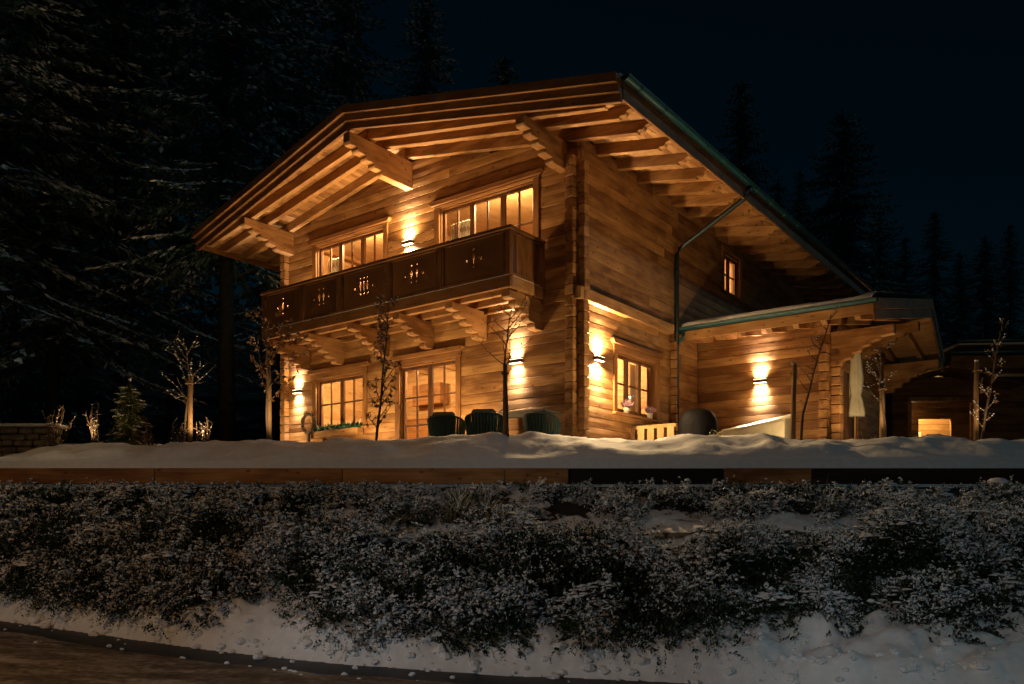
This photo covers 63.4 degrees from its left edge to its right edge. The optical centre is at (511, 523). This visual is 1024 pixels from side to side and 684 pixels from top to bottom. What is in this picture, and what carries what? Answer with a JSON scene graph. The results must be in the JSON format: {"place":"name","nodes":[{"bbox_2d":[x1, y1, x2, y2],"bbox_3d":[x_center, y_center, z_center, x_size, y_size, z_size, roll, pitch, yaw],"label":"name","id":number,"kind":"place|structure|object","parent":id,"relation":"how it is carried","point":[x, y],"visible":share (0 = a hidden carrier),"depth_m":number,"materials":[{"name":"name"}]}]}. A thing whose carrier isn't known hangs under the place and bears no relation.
{"place":"outdoors","nodes":[
{"label":"outdoors","id":0,"kind":"place"},
{"bbox_2d":[0,631,460,683],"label":"road","id":1,"kind":"structure","parent":0,"point":[24,659],"depth_m":8.11,"materials":[{"name":"grey asphalt"}]},
{"bbox_2d":[0,621,684,683],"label":"road edge","id":2,"kind":"object","parent":1,"relation":"on","point":[159,649],"visible":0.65,"depth_m":8.91,"materials":[{"name":"concrete"}]},
{"bbox_2d":[0,313,953,447],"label":"wooded slope","id":3,"kind":"structure","parent":0,"point":[250,403],"depth_m":42.62,"materials":[{"name":"plant"}]},
{"bbox_2d":[0,4,165,443],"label":"spruce tree","id":4,"kind":"object","parent":3,"relation":"on","point":[10,412],"visible":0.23,"depth_m":31.32,"materials":[{"name":"green plant"}]},
{"bbox_2d":[0,1,176,433],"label":"spruce tree","id":5,"kind":"object","parent":3,"relation":"on","point":[87,405],"visible":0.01,"depth_m":33.82,"materials":[{"name":"green plant"}]},
{"bbox_2d":[36,0,275,443],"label":"spruce tree","id":6,"kind":"object","parent":3,"relation":"on","point":[170,417],"visible":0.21,"depth_m":30.90,"materials":[{"name":"green plant"}]},
{"bbox_2d":[140,0,351,440],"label":"spruce tree","id":7,"kind":"object","parent":3,"relation":"on","point":[291,117],"visible":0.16,"depth_m":29.31,"materials":[{"name":"green plant"}]},
{"bbox_2d":[272,0,398,160],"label":"spruce tree","id":8,"kind":"object","parent":3,"relation":"on","point":[344,69],"visible":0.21,"depth_m":35.67,"materials":[{"name":"green plant"}]},
{"bbox_2d":[391,0,460,97],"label":"spruce tree","id":9,"kind":"object","parent":3,"relation":"on","point":[428,56],"visible":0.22,"depth_m":37.91,"materials":[{"name":"green plant"}]},
{"bbox_2d":[488,56,519,84],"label":"spruce tree","id":10,"kind":"object","parent":3,"relation":"on","point":[503,75],"visible":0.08,"depth_m":43.89,"materials":[{"name":"green plant"}]},
{"bbox_2d":[716,80,783,204],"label":"spruce tree","id":11,"kind":"object","parent":3,"relation":"on","point":[741,134],"visible":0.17,"depth_m":45.84,"materials":[{"name":"green plant"}]},
{"bbox_2d":[767,180,799,220],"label":"spruce tree","id":12,"kind":"object","parent":3,"relation":"on","point":[779,189],"visible":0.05,"depth_m":43.96,"materials":[{"name":"green plant"}]},
{"bbox_2d":[786,170,815,230],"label":"spruce tree","id":13,"kind":"object","parent":3,"relation":"on","point":[799,204],"visible":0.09,"depth_m":49.98,"materials":[{"name":"green plant"}]},
{"bbox_2d":[792,108,922,302],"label":"spruce tree","id":14,"kind":"object","parent":3,"relation":"on","point":[850,229],"visible":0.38,"depth_m":40.72,"materials":[{"name":"green plant"}]},
{"bbox_2d":[866,216,902,291],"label":"spruce tree","id":15,"kind":"object","parent":3,"relation":"on","point":[880,249],"visible":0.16,"depth_m":57.85,"materials":[{"name":"green plant"}]},
{"bbox_2d":[884,238,942,338],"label":"spruce tree","id":16,"kind":"object","parent":3,"relation":"on","point":[904,274],"visible":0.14,"depth_m":49.92,"materials":[{"name":"green plant"}]},
{"bbox_2d":[906,212,974,347],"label":"spruce tree","id":17,"kind":"object","parent":3,"relation":"on","point":[936,276],"visible":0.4,"depth_m":59.95,"materials":[{"name":"green plant"}]},
{"bbox_2d":[937,253,988,348],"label":"spruce tree","id":18,"kind":"object","parent":3,"relation":"on","point":[964,318],"visible":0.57,"depth_m":51.97,"materials":[{"name":"green plant"}]},
{"bbox_2d":[945,237,1019,345],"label":"spruce tree","id":19,"kind":"object","parent":3,"relation":"on","point":[985,290],"visible":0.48,"depth_m":57.90,"materials":[{"name":"green plant"}]},
{"bbox_2d":[982,224,1023,337],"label":"spruce tree","id":20,"kind":"object","parent":3,"relation":"on","point":[1010,288],"visible":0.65,"depth_m":47.99,"materials":[{"name":"green plant"}]},
{"bbox_2d":[0,431,1023,683],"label":"ground","id":21,"kind":"structure","parent":0,"point":[534,449],"depth_m":10.11,"materials":[{"name":"white snow"}]},
{"bbox_2d":[0,423,68,456],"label":"garden wall","id":22,"kind":"structure","parent":21,"relation":"on","point":[23,437],"depth_m":16.01,"materials":[{"name":"stone"}]},
{"bbox_2d":[42,405,76,445],"bbox_3d":[-7.672,-1.608,13.988,0.447,0.799,0.447,0,0,0],"label":"dry shrub","id":23,"kind":"object","parent":21,"relation":"on","point":[47,430],"visible":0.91,"depth_m":13.95,"materials":[{"name":"brown plant"}]},
{"bbox_2d":[0,0,140,366],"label":"spruce tree","id":24,"kind":"object","parent":21,"relation":"on","point":[11,144],"visible":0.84,"depth_m":22.45,"materials":[{"name":"green plant"}]},
{"bbox_2d":[0,468,154,483],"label":"edging board","id":25,"kind":"object","parent":21,"relation":"on","point":[74,475],"visible":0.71,"depth_m":12.38,"materials":[{"name":"brown wood"}]},
{"bbox_2d":[82,402,100,442],"bbox_3d":[-7.072,-1.704,14.006,0.434,0.760,0.228,0,0,31],"label":"dry shrub","id":26,"kind":"object","parent":21,"relation":"on","point":[94,424],"visible":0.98,"depth_m":13.98,"materials":[{"name":"brown plant"}]},
{"bbox_2d":[0,0,217,440],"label":"spruce tree","id":27,"kind":"object","parent":21,"relation":"on","point":[53,251],"visible":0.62,"depth_m":24.00,"materials":[{"name":"green plant"}]},
{"bbox_2d":[101,378,153,444],"bbox_3d":[-6.684,-1.784,14.462,1.019,1.538,0.905,0,0,41],"label":"spruce","id":28,"kind":"object","parent":21,"relation":"on","point":[129,427],"visible":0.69,"depth_m":14.44,"materials":[{"name":"green plant"}]},
{"bbox_2d":[0,0,265,442],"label":"spruce tree","id":29,"kind":"object","parent":21,"relation":"on","point":[119,149],"visible":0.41,"depth_m":25.82,"materials":[{"name":"green plant"}]},
{"bbox_2d":[138,423,157,445],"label":"dry shrub","id":30,"kind":"object","parent":21,"relation":"on","point":[147,438],"visible":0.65,"depth_m":14.23,"materials":[{"name":"brown plant"}]},
{"bbox_2d":[166,417,189,441],"bbox_3d":[-5.526,-1.531,13.796,0.332,0.475,0.388,0,0,40],"label":"dry shrub","id":31,"kind":"object","parent":21,"relation":"on","point":[180,435],"visible":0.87,"depth_m":13.76,"materials":[{"name":"brown plant"}]},
{"bbox_2d":[161,327,206,442],"bbox_3d":[-5.507,-2.334,14.118,0.970,2.045,0.444,0,0,0],"label":"young tree","id":32,"kind":"object","parent":21,"relation":"on","point":[188,403],"visible":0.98,"depth_m":14.04,"materials":[{"name":"brown plant"}]},
{"bbox_2d":[76,0,327,440],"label":"spruce tree","id":33,"kind":"object","parent":21,"relation":"on","point":[222,91],"visible":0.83,"depth_m":23.82,"materials":[{"name":"green plant"}]},
{"bbox_2d":[192,419,212,441],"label":"dry shrub","id":34,"kind":"object","parent":21,"relation":"on","point":[203,438],"visible":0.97,"depth_m":14.07,"materials":[{"name":"brown plant"}]},
{"bbox_2d":[155,468,342,483],"bbox_3d":[-3.936,-0.718,12.420,2.797,0.235,0.080,0,0,0],"label":"edging board","id":35,"kind":"object","parent":21,"relation":"on","point":[242,475],"visible":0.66,"depth_m":12.38,"materials":[{"name":"brown wood"}]},
{"bbox_2d":[245,306,308,439],"bbox_3d":[-3.929,-2.481,13.847,1.047,2.207,0.643,0,0,-8],"label":"young tree","id":36,"kind":"object","parent":21,"relation":"on","point":[269,397],"visible":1,"depth_m":13.81,"materials":[{"name":"brown plant"}]},
{"bbox_2d":[299,411,316,441],"bbox_3d":[-4.815,-2.061,19.604,0.585,1.222,0.113,0,0,37],"label":"twig wreath","id":37,"kind":"object","parent":21,"relation":"on","point":[313,428],"visible":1,"depth_m":19.57,"materials":[{"name":"brown plant"}]},
{"bbox_2d":[362,293,401,440],"bbox_3d":[-2.136,-2.608,13.775,0.676,2.620,0.765,0,0,0],"label":"young tree","id":38,"kind":"object","parent":21,"relation":"on","point":[382,326],"visible":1,"depth_m":13.70,"materials":[{"name":"brown plant"}]},
{"bbox_2d":[384,488,440,522],"bbox_3d":[-1.373,-0.255,11.270,0.983,0.488,0.921,0,0,-43],"label":"grass tuft","id":39,"kind":"object","parent":21,"relation":"on","point":[405,517],"visible":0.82,"depth_m":11.26,"materials":[{"name":"brown"}]},
{"bbox_2d":[343,468,504,483],"bbox_3d":[-1.319,-0.718,12.420,2.420,0.235,0.080,0,0,0],"label":"edging board","id":40,"kind":"object","parent":21,"relation":"on","point":[419,475],"visible":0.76,"depth_m":12.38,"materials":[{"name":"brown wood"}]},
{"bbox_2d":[427,412,465,436],"bbox_3d":[-1.246,-1.649,15.703,0.760,0.902,0.643,0,0,14],"label":"garden armchair","id":41,"kind":"object","parent":21,"relation":"on","point":[442,423],"visible":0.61,"depth_m":15.46,"materials":[{"name":"green wicker"}]},
{"bbox_2d":[425,478,487,522],"bbox_3d":[-0.746,-0.322,11.187,1.034,0.622,1.122,0,0,41],"label":"grass tuft","id":42,"kind":"object","parent":21,"relation":"on","point":[454,512],"visible":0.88,"depth_m":11.26,"materials":[{"name":"brown"}]},
{"bbox_2d":[464,409,502,434],"bbox_3d":[-0.504,-1.649,15.302,0.760,0.902,0.643,0,0,5],"label":"garden armchair","id":43,"kind":"object","parent":21,"relation":"on","point":[479,421],"visible":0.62,"depth_m":15.07,"materials":[{"name":"plastic"}]},
{"bbox_2d":[463,484,511,521],"bbox_3d":[-0.336,-0.286,11.305,1.007,0.529,0.940,0,0,0],"label":"grass tuft","id":44,"kind":"object","parent":21,"relation":"on","point":[489,513],"visible":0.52,"depth_m":11.31,"materials":[{"name":"brown"}]},
{"bbox_2d":[477,293,532,436],"bbox_3d":[-0.082,-2.619,13.693,0.702,2.466,0.785,0,0,-31],"label":"young tree","id":45,"kind":"object","parent":21,"relation":"on","point":[504,373],"visible":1,"depth_m":13.59,"materials":[{"name":"brown plant"}]},
{"bbox_2d":[0,565,1014,683],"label":"snow lumps","id":46,"kind":"object","parent":21,"relation":"on","point":[440,649],"visible":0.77,"depth_m":8.93,"materials":[{"name":"white snow"}]},
{"bbox_2d":[0,522,1021,616],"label":"planting bed","id":47,"kind":"object","parent":21,"relation":"on","point":[676,541],"visible":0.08,"depth_m":10.38,"materials":[{"name":"green plant"}]},
{"bbox_2d":[811,553,865,594],"bbox_3d":[3.761,0.562,9.731,0.969,0.507,0.827,0,0,0],"label":"grass tuft","id":48,"kind":"object","parent":47,"relation":"on","point":[841,579],"visible":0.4,"depth_m":9.68,"materials":[{"name":"white"}]},
{"bbox_2d":[0,476,1023,673],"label":"groundcover shrubs","id":49,"kind":"object","parent":21,"relation":"on","point":[948,544],"visible":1,"depth_m":10.05,"materials":[{"name":"green plant"}]},
{"bbox_2d":[12,487,1023,520],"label":"planting bed","id":50,"kind":"object","parent":21,"relation":"on","point":[566,509],"visible":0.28,"depth_m":11.76,"materials":[{"name":"green plant"}]},
{"bbox_2d":[799,474,863,514],"bbox_3d":[4.349,-0.411,11.524,1.005,0.583,0.941,0,0,0],"label":"grass tuft","id":51,"kind":"object","parent":50,"relation":"on","point":[829,497],"visible":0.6,"depth_m":11.40,"materials":[{"name":"white"}]},
{"bbox_2d":[985,478,1010,499],"bbox_3d":[6.995,-0.463,11.925,0.379,0.410,0.356,0,0,39],"label":"bank boulder","id":52,"kind":"object","parent":50,"relation":"on","point":[1003,481],"visible":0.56,"depth_m":11.85,"materials":[{"name":"stone"}]},
{"bbox_2d":[497,408,561,419],"bbox_3d":[0.150,-1.712,15.960,1.700,0.805,0.840,0,0,37],"label":"garden table","id":53,"kind":"object","parent":21,"relation":"on","point":[516,414],"visible":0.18,"depth_m":15.53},
{"bbox_2d":[192,71,874,441],"bbox_3d":[1.426,-4.706,22.833,12.379,7.513,15.910,0,0,37],"label":"chalet","id":54,"kind":"object","parent":21,"relation":"on","point":[628,225],"visible":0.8,"depth_m":17.25,"materials":[{"name":"brown wood"}]},
{"bbox_2d":[292,389,301,393],"bbox_3d":[-5.239,-3.230,20.236,0.300,0.082,0.105,0,0,37],"label":"wall lamp","id":55,"kind":"object","parent":54,"relation":"attached to","point":[296,391],"visible":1,"depth_m":20.17,"materials":[{"name":"white metal"}]},
{"bbox_2d":[306,420,362,438],"bbox_3d":[-4.139,-2.217,19.299,1.894,0.374,0.551,0,0,37],"label":"window box","id":56,"kind":"object","parent":54,"relation":"attached to","point":[340,430],"visible":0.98,"depth_m":19.11,"materials":[{"name":"brown wood"}]},
{"bbox_2d":[307,361,370,428],"bbox_3d":[-4.006,-2.928,19.428,2.133,1.507,0.300,0,0,37],"label":"window","id":57,"kind":"structure","parent":54,"relation":"in","point":[318,404],"depth_m":19.46,"materials":[{"name":"brown wood"}]},
{"bbox_2d":[307,216,391,299],"bbox_3d":[-3.738,-5.616,19.235,2.793,2.372,0.285,0,0,37],"label":"french door","id":58,"kind":"structure","parent":54,"relation":"in","point":[317,252],"depth_m":19.26,"materials":[{"name":"brown wood"}]},
{"bbox_2d":[401,239,413,245],"bbox_3d":[-2.259,-6.100,17.975,0.300,0.082,0.105,0,0,37],"label":"wall lamp","id":59,"kind":"object","parent":54,"relation":"attached to","point":[407,242],"visible":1,"depth_m":17.93,"materials":[{"name":"white metal"}]},
{"bbox_2d":[389,345,465,439],"bbox_3d":[-1.770,-2.556,17.742,2.133,2.252,0.285,0,0,37],"label":"french door","id":60,"kind":"structure","parent":54,"relation":"in","point":[401,425],"depth_m":17.78,"materials":[{"name":"brown wood"}]},
{"bbox_2d":[429,167,543,260],"bbox_3d":[-0.515,-5.616,16.790,2.943,2.372,0.285,0,0,37],"label":"french door","id":61,"kind":"structure","parent":54,"relation":"in","point":[440,215],"depth_m":16.66,"materials":[{"name":"brown wood"}]},
{"bbox_2d":[508,358,522,363],"bbox_3d":[0.075,-3.180,16.204,0.300,0.082,0.105,0,0,37],"label":"wall lamp","id":62,"kind":"object","parent":54,"relation":"attached to","point":[516,361],"visible":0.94,"depth_m":16.14,"materials":[{"name":"white metal"}]},
{"bbox_2d":[594,355,605,361],"bbox_3d":[1.675,-3.170,15.910,0.105,0.082,0.300,0,0,37],"label":"wall lamp","id":63,"kind":"object","parent":54,"relation":"attached to","point":[599,358],"visible":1,"depth_m":15.86,"materials":[{"name":"white metal"}]},
{"bbox_2d":[620,399,633,413],"bbox_3d":[2.331,-2.385,16.735,0.310,0.309,0.374,0,0,0],"label":"flower pot","id":64,"kind":"object","parent":54,"relation":"on","point":[626,406],"visible":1,"depth_m":16.68,"materials":[{"name":"stone"}]},
{"bbox_2d":[610,337,663,423],"bbox_3d":[2.548,-2.928,17.231,0.300,1.507,2.173,0,0,37],"label":"window","id":65,"kind":"structure","parent":54,"relation":"in","point":[653,370],"depth_m":17.36,"materials":[{"name":"brown wood"}]},
{"bbox_2d":[644,406,655,418],"bbox_3d":[2.917,-2.373,17.540,0.297,0.285,0.263,0,0,0],"label":"flower pot","id":66,"kind":"object","parent":54,"relation":"on","point":[649,411],"visible":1,"depth_m":17.48,"materials":[{"name":"stone"}]},
{"bbox_2d":[721,244,744,302],"bbox_3d":[5.565,-6.377,21.205,0.300,1.205,1.360,0,0,37],"label":"window","id":67,"kind":"structure","parent":54,"relation":"in","point":[736,266],"depth_m":21.34,"materials":[{"name":"brown wood"}]},
{"bbox_2d":[505,468,567,483],"bbox_3d":[0.369,-0.718,12.420,0.942,0.235,0.080,0,0,0],"label":"edging board","id":68,"kind":"object","parent":21,"relation":"on","point":[551,475],"visible":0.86,"depth_m":12.38,"materials":[{"name":"brown wood"}]},
{"bbox_2d":[522,408,560,434],"bbox_3d":[0.545,-1.649,15.311,0.760,0.902,0.643,0,0,37],"label":"garden armchair","id":69,"kind":"object","parent":21,"relation":"on","point":[535,420],"visible":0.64,"depth_m":15.04,"materials":[{"name":"plastic"}]},
{"bbox_2d":[568,468,723,483],"bbox_3d":[2.013,-0.718,12.470,2.329,0.235,0.080,0,0,0],"label":"edging board","id":70,"kind":"object","parent":21,"relation":"on","point":[635,475],"visible":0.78,"depth_m":12.43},
{"bbox_2d":[630,423,675,439],"bbox_3d":[2.946,-1.595,16.930,1.100,0.810,0.525,0,0,37],"label":"slatted bench","id":71,"kind":"object","parent":21,"relation":"on","point":[660,430],"visible":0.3,"depth_m":16.70,"materials":[{"name":"brown wood"}]},
{"bbox_2d":[678,408,717,435],"bbox_3d":[3.842,-1.829,17.116,0.894,1.097,0.894,0,0,0],"label":"covered grill","id":72,"kind":"object","parent":21,"relation":"on","point":[699,421],"visible":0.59,"depth_m":16.79,"materials":[{"name":"black fabric"}]},
{"bbox_2d":[718,414,790,438],"bbox_3d":[5.298,-1.843,18.351,1.697,1.126,0.696,0,0,37],"label":"covered sofa","id":73,"kind":"object","parent":21,"relation":"on","point":[780,426],"visible":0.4,"depth_m":17.90,"materials":[{"name":"beige fabric"}]},
{"bbox_2d":[724,468,810,483],"bbox_3d":[3.830,-0.718,12.420,1.289,0.235,0.080,0,0,0],"label":"edging board","id":74,"kind":"object","parent":21,"relation":"on","point":[759,475],"visible":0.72,"depth_m":12.38,"materials":[{"name":"brown wood"}]},
{"bbox_2d":[679,291,943,439],"bbox_3d":[7.583,-3.078,19.963,4.580,4.235,7.240,0,0,37],"label":"annex","id":75,"kind":"object","parent":21,"relation":"on","point":[739,353],"visible":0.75,"depth_m":18.40,"materials":[{"name":"brown wood"}]},
{"bbox_2d":[753,378,766,383],"bbox_3d":[5.554,-3.200,18.562,0.300,0.082,0.105,0,0,37],"label":"wall lamp","id":76,"kind":"object","parent":75,"relation":"attached to","point":[756,381],"visible":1,"depth_m":18.51,"materials":[{"name":"white metal"}]},
{"bbox_2d":[843,371,853,439],"bbox_3d":[7.706,-2.450,19.016,0.060,2.000,1.200,0,0,37],"label":"door","id":77,"kind":"structure","parent":75,"relation":"in","point":[848,423],"depth_m":18.88,"materials":[{"name":"brown wood"}]},
{"bbox_2d":[789,303,840,439],"bbox_3d":[4.939,-2.453,13.636,0.503,2.245,0.793,0,0,-25],"label":"young tree","id":78,"kind":"object","parent":21,"relation":"on","point":[794,373],"visible":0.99,"depth_m":13.83,"materials":[{"name":"brown plant"}]},
{"bbox_2d":[848,353,864,438],"bbox_3d":[7.861,-2.710,19.000,0.520,2.760,0.520,0,0,0],"label":"closed parasol","id":79,"kind":"object","parent":21,"relation":"on","point":[856,402],"visible":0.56,"depth_m":18.87,"materials":[{"name":"beige fabric"}]},
{"bbox_2d":[811,468,927,483],"bbox_3d":[5.353,-0.718,12.430,1.741,0.235,0.080,0,0,0],"label":"edging board","id":80,"kind":"object","parent":21,"relation":"on","point":[872,475],"visible":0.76,"depth_m":12.39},
{"bbox_2d":[861,343,895,437],"bbox_3d":[6.223,-2.233,14.076,0.541,1.664,0.382,0,0,-15],"label":"young tree","id":81,"kind":"object","parent":21,"relation":"on","point":[882,424],"visible":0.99,"depth_m":14.03,"materials":[{"name":"brown plant"}]},
{"bbox_2d":[885,337,1023,440],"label":"carport hut","id":82,"kind":"object","parent":21,"relation":"on","point":[935,401],"visible":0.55,"depth_m":26.98,"materials":[{"name":"brown wood"}]},
{"bbox_2d":[928,468,1023,483],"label":"edging board","id":83,"kind":"object","parent":21,"relation":"on","point":[955,475],"visible":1,"depth_m":12.40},
{"bbox_2d":[969,316,1008,440],"bbox_3d":[8.001,-2.412,13.945,0.624,2.080,0.402,0,0,0],"label":"young tree","id":84,"kind":"object","parent":21,"relation":"on","point":[976,407],"visible":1,"depth_m":14.01,"materials":[{"name":"brown plant"}]},
{"bbox_2d":[0,0,1023,337],"label":"sky","id":85,"kind":"structure","parent":0,"point":[937,86],"materials":[{"name":"black"}]}
]}

